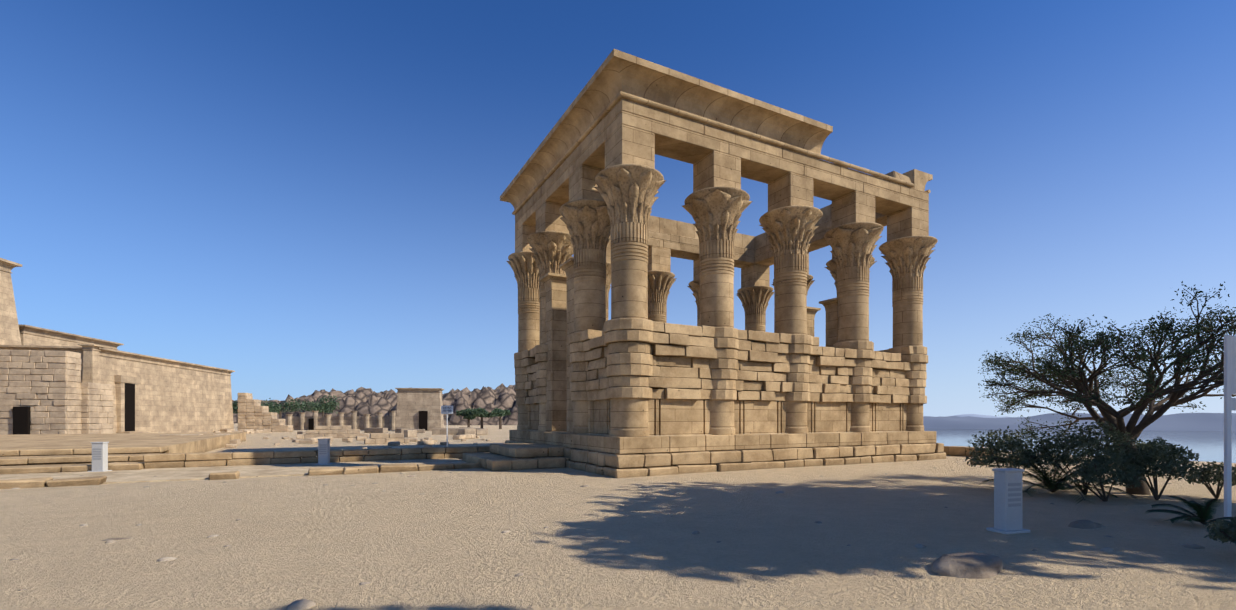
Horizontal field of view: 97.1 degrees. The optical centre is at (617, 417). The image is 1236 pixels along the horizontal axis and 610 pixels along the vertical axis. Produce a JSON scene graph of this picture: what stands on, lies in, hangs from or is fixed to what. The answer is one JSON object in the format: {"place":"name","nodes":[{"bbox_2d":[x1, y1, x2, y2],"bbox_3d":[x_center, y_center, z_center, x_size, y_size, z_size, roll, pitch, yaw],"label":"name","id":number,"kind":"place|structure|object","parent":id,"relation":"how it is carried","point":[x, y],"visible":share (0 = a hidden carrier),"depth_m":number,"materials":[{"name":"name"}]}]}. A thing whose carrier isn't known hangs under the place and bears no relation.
{"place":"outdoors","nodes":[
{"label":"outdoors","id":0,"kind":"place"},
{"bbox_2d":[0,458,465,483],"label":"path paving","id":1,"kind":"structure","parent":0,"point":[177,474],"depth_m":21.96,"materials":[{"name":"beige stone"}]},
{"bbox_2d":[87,442,111,471],"bbox_3d":[-21.347,1.639,22.489,0.620,1.240,0.420,0,0,-7],"label":"bollard","id":2,"kind":"object","parent":1,"relation":"on","point":[100,465],"visible":0.85,"depth_m":22.38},
{"bbox_2d":[93,448,101,459],"bbox_3d":[-21.331,1.509,22.359,0.320,0.460,0.012,0,0,-7],"label":"bollard louvre","id":3,"kind":"object","parent":2,"relation":"attached to","point":[97,453],"visible":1,"depth_m":22.36,"materials":[{"name":"grey metal"}]},
{"bbox_2d":[315,439,332,464],"bbox_3d":[-13.911,1.639,25.837,0.620,1.240,0.420,0,0,-7],"label":"bollard","id":4,"kind":"object","parent":1,"relation":"on","point":[323,459],"visible":0.88,"depth_m":25.71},
{"bbox_2d":[319,444,326,453],"bbox_3d":[-13.896,1.509,25.707,0.320,0.460,0.012,0,0,-7],"label":"bollard louvre","id":5,"kind":"object","parent":4,"relation":"attached to","point":[324,445],"visible":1,"depth_m":25.70,"materials":[{"name":"grey metal"}]},
{"bbox_2d":[232,399,284,422],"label":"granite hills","id":6,"kind":"structure","parent":0,"point":[235,418],"depth_m":206.23,"materials":[{"name":"brown stone"}]},
{"bbox_2d":[274,383,517,424],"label":"rocky hills","id":7,"kind":"structure","parent":0,"point":[361,401],"depth_m":157.49,"materials":[{"name":"grey stone"}]},
{"bbox_2d":[0,423,1235,609],"bbox_3d":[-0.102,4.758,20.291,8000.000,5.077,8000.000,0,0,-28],"label":"ground","id":8,"kind":"structure","parent":0,"point":[600,542],"depth_m":9.86,"materials":[{"name":"beige sand"}]},
{"bbox_2d":[102,537,130,540],"bbox_3d":[-9.303,2.262,10.117,0.517,0.052,0.315,0,0,-28],"label":"rock","id":9,"kind":"object","parent":8,"relation":"on","point":[115,539],"visible":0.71,"depth_m":10.08,"materials":[{"name":"beige stone"}]},
{"bbox_2d":[0,258,234,433],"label":"temple walls","id":10,"kind":"structure","parent":8,"relation":"on","point":[173,396],"depth_m":63.12,"materials":[{"name":"beige stone"}]},
{"bbox_2d":[13,384,427,434],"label":"doorways","id":11,"kind":"structure","parent":10,"relation":"in","point":[21,420],"depth_m":58.57,"materials":[{"name":"black"}]},
{"bbox_2d":[0,350,489,448],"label":"ruined stone wall","id":12,"kind":"structure","parent":8,"relation":"on","point":[53,392],"depth_m":49.22,"materials":[{"name":"beige stone"}]},
{"bbox_2d":[0,432,489,488],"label":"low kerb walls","id":13,"kind":"structure","parent":8,"relation":"on","point":[35,453],"depth_m":25.23,"materials":[{"name":"stone"}]},
{"bbox_2d":[232,395,510,428],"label":"tree","id":14,"kind":"object","parent":8,"relation":"on","point":[471,413],"depth_m":116.27,"materials":[{"name":"green plant"}]},
{"bbox_2d":[286,388,487,436],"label":"distant ruins","id":15,"kind":"object","parent":8,"relation":"on","point":[411,404],"visible":0.81,"depth_m":90.05,"materials":[{"name":"stone"}]},
{"bbox_2d":[441,406,452,446],"bbox_3d":[-12.382,0.709,39.570,0.850,3.100,0.060,0,0,-1],"label":"sign","id":16,"kind":"object","parent":8,"relation":"on","point":[447,412],"visible":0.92,"depth_m":39.55,"materials":[{"name":"white metal"}]},
{"bbox_2d":[462,443,570,470],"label":"steps","id":17,"kind":"structure","parent":8,"relation":"on","point":[510,456],"depth_m":24.29,"materials":[{"name":"stone"}]},
{"bbox_2d":[10,461,1232,609],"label":"pebbles","id":18,"kind":"object","parent":8,"relation":"on","point":[301,604],"visible":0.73,"depth_m":9.14,"materials":[{"name":"beige stone"}]},
{"bbox_2d":[505,440,945,477],"bbox_3d":[5.423,1.884,31.690,20.691,1.000,15.302,0,0,-28],"label":"kiosk footing","id":19,"kind":"object","parent":8,"relation":"on","point":[613,465],"visible":0.48,"depth_m":23.42,"materials":[{"name":"beige stone"}]},
{"bbox_2d":[509,430,935,453],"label":"temple plinth","id":20,"kind":"structure","parent":19,"relation":"on","point":[635,445],"depth_m":24.24,"materials":[{"name":"beige stone"}]},
{"bbox_2d":[530,430,897,435],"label":"molding","id":21,"kind":"structure","parent":20,"relation":"on","point":[758,433],"depth_m":25.24,"materials":[{"name":"beige stone"}]},
{"bbox_2d":[517,221,923,436],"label":"column shafts","id":22,"kind":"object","parent":20,"relation":"on","point":[629,277],"depth_m":25.34,"materials":[{"name":"beige stone"}]},
{"bbox_2d":[507,164,937,315],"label":"column capitals","id":23,"kind":"object","parent":22,"relation":"on","point":[628,192],"visible":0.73,"depth_m":25.54,"materials":[{"name":"beige stone"}]},
{"bbox_2d":[515,98,928,287],"bbox_3d":[5.416,-10.964,31.686,19.320,2.786,13.920,0,0,-28],"label":"architrave","id":24,"kind":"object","parent":23,"relation":"on","point":[624,131],"depth_m":25.74,"materials":[{"name":"beige stone"}]},
{"bbox_2d":[500,49,932,249],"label":"cornice","id":25,"kind":"structure","parent":24,"relation":"on","point":[616,78],"depth_m":23.86,"materials":[{"name":"beige stone"}]},
{"bbox_2d":[930,552,1002,578],"bbox_3d":[5.218,2.166,8.113,1.436,0.245,0.788,0,0,-28],"label":"rock","id":26,"kind":"object","parent":8,"relation":"on","point":[973,565],"visible":0.96,"depth_m":7.85,"materials":[{"name":"beige stone"}]},
{"bbox_2d":[986,468,1029,533],"bbox_3d":[7.691,1.639,10.761,0.620,1.240,0.420,0,0,-15],"label":"bollard","id":27,"kind":"object","parent":8,"relation":"on","point":[1007,520],"visible":0.94,"depth_m":10.64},
{"bbox_2d":[1008,483,1020,506],"bbox_3d":[7.726,1.509,10.635,0.320,0.460,0.012,0,0,-15],"label":"bollard louvre","id":28,"kind":"object","parent":27,"relation":"attached to","point":[1014,494],"visible":1,"depth_m":10.63,"materials":[{"name":"grey metal"}]},
{"bbox_2d":[1068,520,1101,528],"bbox_3d":[9.576,2.200,11.212,0.808,0.178,0.534,0,0,-28],"label":"rock","id":29,"kind":"object","parent":8,"relation":"on","point":[1084,524],"visible":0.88,"depth_m":11.05,"materials":[{"name":"beige stone"}]},
{"bbox_2d":[944,446,1235,466],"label":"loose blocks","id":30,"kind":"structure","parent":8,"relation":"on","point":[954,450],"depth_m":31.54,"materials":[{"name":"stone"}]},
{"bbox_2d":[965,418,1235,543],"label":"shrub","id":31,"kind":"object","parent":8,"relation":"on","point":[1166,456],"depth_m":15.06,"materials":[{"name":"green plant"}]},
{"bbox_2d":[980,442,1232,523],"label":"palm fronds","id":32,"kind":"object","parent":8,"relation":"on","point":[1191,504],"visible":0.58,"depth_m":15.16,"materials":[{"name":"green plant"}]},
{"bbox_2d":[978,281,1235,494],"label":"acacia","id":33,"kind":"object","parent":8,"relation":"on","point":[1187,351],"depth_m":15.56,"materials":[{"name":"green plant"}]},
{"bbox_2d":[1182,544,1204,548],"bbox_3d":[9.913,2.237,9.403,0.342,0.103,0.400,0,0,43],"label":"rock","id":34,"kind":"object","parent":8,"relation":"on","point":[1194,546],"visible":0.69,"depth_m":9.33,"materials":[{"name":"beige stone"}]},
{"bbox_2d":[1224,335,1235,516],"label":"sign board","id":35,"kind":"object","parent":8,"relation":"on","point":[1229,370],"visible":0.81,"depth_m":12.20,"materials":[{"name":"white metal"}]},
{"bbox_2d":[0,0,1235,416],"label":"sky","id":36,"kind":"structure","parent":0,"point":[296,198],"materials":[{"name":"blue"}]},
{"bbox_2d":[539,258,837,433],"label":"kiosk doors","id":37,"kind":"structure","parent":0,"point":[559,288],"depth_m":28.35,"materials":[{"name":"beige stone"}]},
{"bbox_2d":[528,399,906,434],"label":"kiosk wall","id":38,"kind":"structure","parent":0,"point":[676,417],"depth_m":24.68,"materials":[{"name":"beige stone"}]},
{"bbox_2d":[514,318,927,404],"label":"screen wall","id":39,"kind":"structure","parent":38,"relation":"on","point":[631,358],"depth_m":24.54,"materials":[{"name":"beige stone"}]},
{"bbox_2d":[954,414,1008,417],"bbox_3d":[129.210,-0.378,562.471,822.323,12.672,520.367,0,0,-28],"label":"hill","id":40,"kind":"structure","parent":0,"point":[978,415],"depth_m":543.64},
{"bbox_2d":[923,412,1235,430],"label":"shore","id":41,"kind":"structure","parent":0,"point":[1194,422],"depth_m":222.39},
{"bbox_2d":[924,428,1235,462],"bbox_3d":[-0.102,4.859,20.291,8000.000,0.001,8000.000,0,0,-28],"label":"water","id":42,"kind":"structure","parent":0,"point":[1207,446],"depth_m":124.69,"materials":[{"name":"blue liquid"}]}
]}

